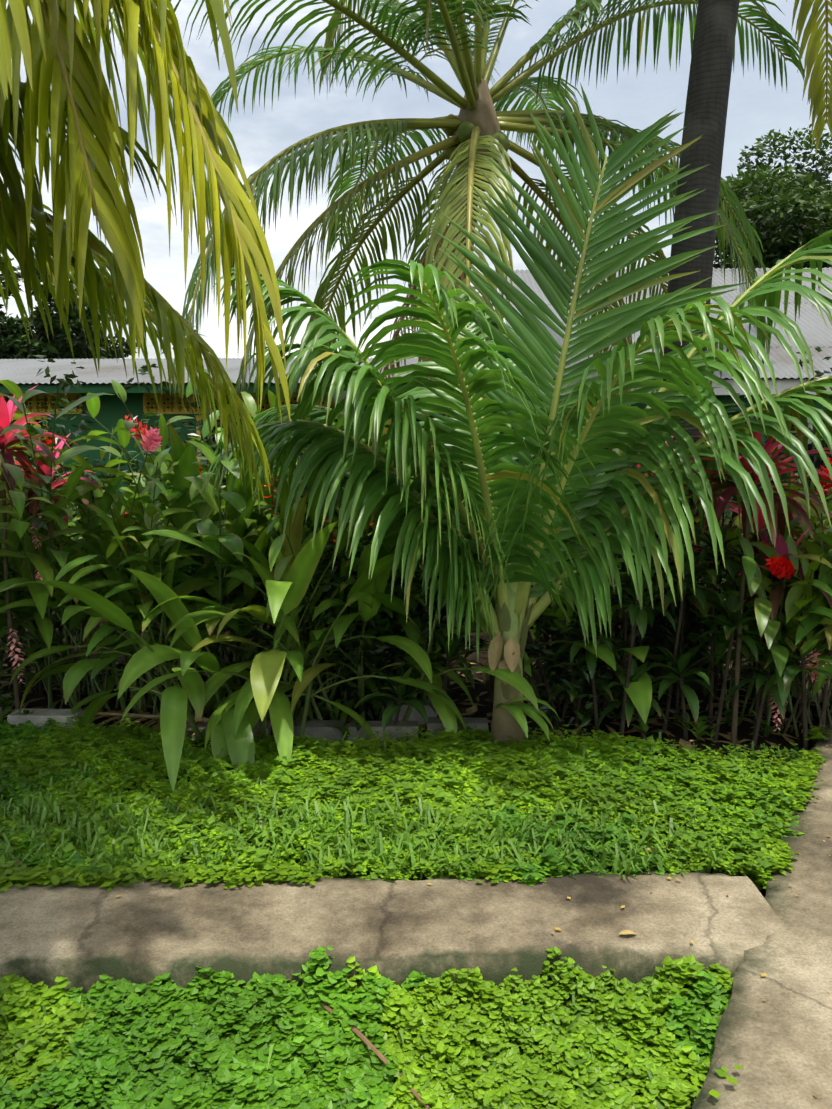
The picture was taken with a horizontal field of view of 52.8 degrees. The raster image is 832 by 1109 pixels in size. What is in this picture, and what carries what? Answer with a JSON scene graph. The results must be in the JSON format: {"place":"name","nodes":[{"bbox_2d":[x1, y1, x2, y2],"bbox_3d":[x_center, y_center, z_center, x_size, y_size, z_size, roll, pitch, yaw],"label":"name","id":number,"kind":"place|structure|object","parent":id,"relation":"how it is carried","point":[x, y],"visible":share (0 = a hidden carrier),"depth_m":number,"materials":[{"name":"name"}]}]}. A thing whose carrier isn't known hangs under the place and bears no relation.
{"place":"outdoors","nodes":[
{"label":"outdoors","id":0,"kind":"place"},
{"bbox_2d":[333,391,346,412],"bbox_3d":[-0.848,-1.767,9.765,0.260,0.260,0.200,0,6,2],"label":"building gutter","id":1,"kind":"object","parent":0,"point":[343,396],"depth_m":9.68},
{"bbox_2d":[0,593,826,1094],"bbox_3d":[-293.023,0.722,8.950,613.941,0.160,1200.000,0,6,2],"label":"ground","id":2,"kind":"structure","parent":0,"point":[676,731],"depth_m":5.43,"materials":[{"name":"soil"}]},
{"bbox_2d":[17,281,110,358],"bbox_3d":[-13.590,-5.360,28.544,5.798,7.874,7.031,0,6,2],"label":"tree","id":3,"kind":"object","parent":2,"relation":"on","point":[60,352],"visible":0.04,"depth_m":27.25,"materials":[{"name":"green plant"}]},
{"bbox_2d":[0,256,151,358],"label":"tree foliage","id":4,"kind":"object","parent":3,"relation":"on","point":[15,343],"visible":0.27,"depth_m":26.85,"materials":[{"name":"green plant"}]},
{"bbox_2d":[0,0,290,513],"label":"palm","id":5,"kind":"object","parent":2,"relation":"on","point":[62,60],"visible":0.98,"depth_m":2.83,"materials":[{"name":"green plant"}]},
{"bbox_2d":[0,699,488,743],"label":"bed edging blocks","id":6,"kind":"structure","parent":2,"relation":"on","point":[317,729],"depth_m":4.85,"materials":[{"name":"concrete"}]},
{"bbox_2d":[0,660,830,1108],"bbox_3d":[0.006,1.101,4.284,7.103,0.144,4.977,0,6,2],"label":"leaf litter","id":7,"kind":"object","parent":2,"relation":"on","point":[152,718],"visible":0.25,"depth_m":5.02,"materials":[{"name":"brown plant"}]},
{"bbox_2d":[0,369,831,792],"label":"flowering plants","id":8,"kind":"object","parent":2,"relation":"on","point":[96,585],"visible":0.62,"depth_m":4.77,"materials":[{"name":"green plant"}]},
{"bbox_2d":[0,697,831,1108],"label":"path slabs","id":9,"kind":"structure","parent":2,"relation":"on","point":[776,1043],"depth_m":2.68,"materials":[{"name":"concrete"}]},
{"bbox_2d":[0,314,831,746],"bbox_3d":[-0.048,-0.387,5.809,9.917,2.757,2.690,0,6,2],"label":"shrubs","id":10,"kind":"object","parent":2,"relation":"on","point":[374,658],"visible":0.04,"depth_m":5.14,"materials":[{"name":"green plant"}]},
{"bbox_2d":[0,715,831,1108],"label":"ground cover plants","id":11,"kind":"object","parent":2,"relation":"on","point":[570,805],"visible":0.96,"depth_m":3.09,"materials":[{"name":"green plant"}]},
{"bbox_2d":[1,443,831,751],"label":"plant stems","id":12,"kind":"object","parent":2,"relation":"on","point":[761,707],"visible":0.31,"depth_m":4.94,"materials":[{"name":"brown plant"}]},
{"bbox_2d":[87,0,804,642],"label":"palm","id":13,"kind":"object","parent":2,"relation":"on","point":[459,36],"depth_m":7.28,"materials":[{"name":"green plant"}]},
{"bbox_2d":[442,78,509,191],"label":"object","id":14,"kind":"object","parent":13,"relation":"attached to","point":[482,116],"visible":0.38,"depth_m":6.96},
{"bbox_2d":[200,83,831,747],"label":"young palm","id":15,"kind":"object","parent":2,"relation":"on","point":[414,465],"depth_m":4.19,"materials":[{"name":"green plant"}]},
{"bbox_2d":[319,0,831,694],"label":"tall palm","id":16,"kind":"object","parent":2,"relation":"on","point":[706,108],"depth_m":5.66,"materials":[{"name":"plant"}]},
{"bbox_2d":[790,650,830,701],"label":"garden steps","id":17,"kind":"structure","parent":2,"relation":"on","point":[795,693],"depth_m":5.62,"materials":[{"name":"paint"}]},
{"bbox_2d":[0,330,831,579],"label":"building walls","id":18,"kind":"structure","parent":0,"point":[112,412],"depth_m":10.55,"materials":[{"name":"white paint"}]},
{"bbox_2d":[0,267,831,383],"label":"building roof","id":19,"kind":"structure","parent":18,"relation":"on","point":[816,332],"depth_m":11.03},
{"bbox_2d":[3,393,828,482],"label":"building wall","id":20,"kind":"structure","parent":18,"relation":"attached to","point":[35,407],"depth_m":10.50,"materials":[{"name":"paint"}]},
{"bbox_2d":[6,395,831,500],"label":"building openings","id":21,"kind":"object","parent":18,"relation":"in","point":[818,462],"visible":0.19,"depth_m":10.51,"materials":[{"name":"black"}]},
{"bbox_2d":[346,379,830,599],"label":"building wall","id":22,"kind":"structure","parent":18,"relation":"attached to","point":[783,384],"depth_m":8.99,"materials":[{"name":"paint"}]},
{"bbox_2d":[0,0,831,358],"label":"sky","id":23,"kind":"structure","parent":0,"point":[635,99],"materials":[{"name":"white"}]},
{"bbox_2d":[6,419,830,494],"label":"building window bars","id":24,"kind":"object","parent":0,"point":[814,455],"visible":0.06,"depth_m":10.34,"materials":[{"name":"black metal"}]},
{"bbox_2d":[713,124,831,268],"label":"tree","id":25,"kind":"object","parent":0,"point":[786,214],"depth_m":25.79,"materials":[{"name":"green plant"}]}
]}

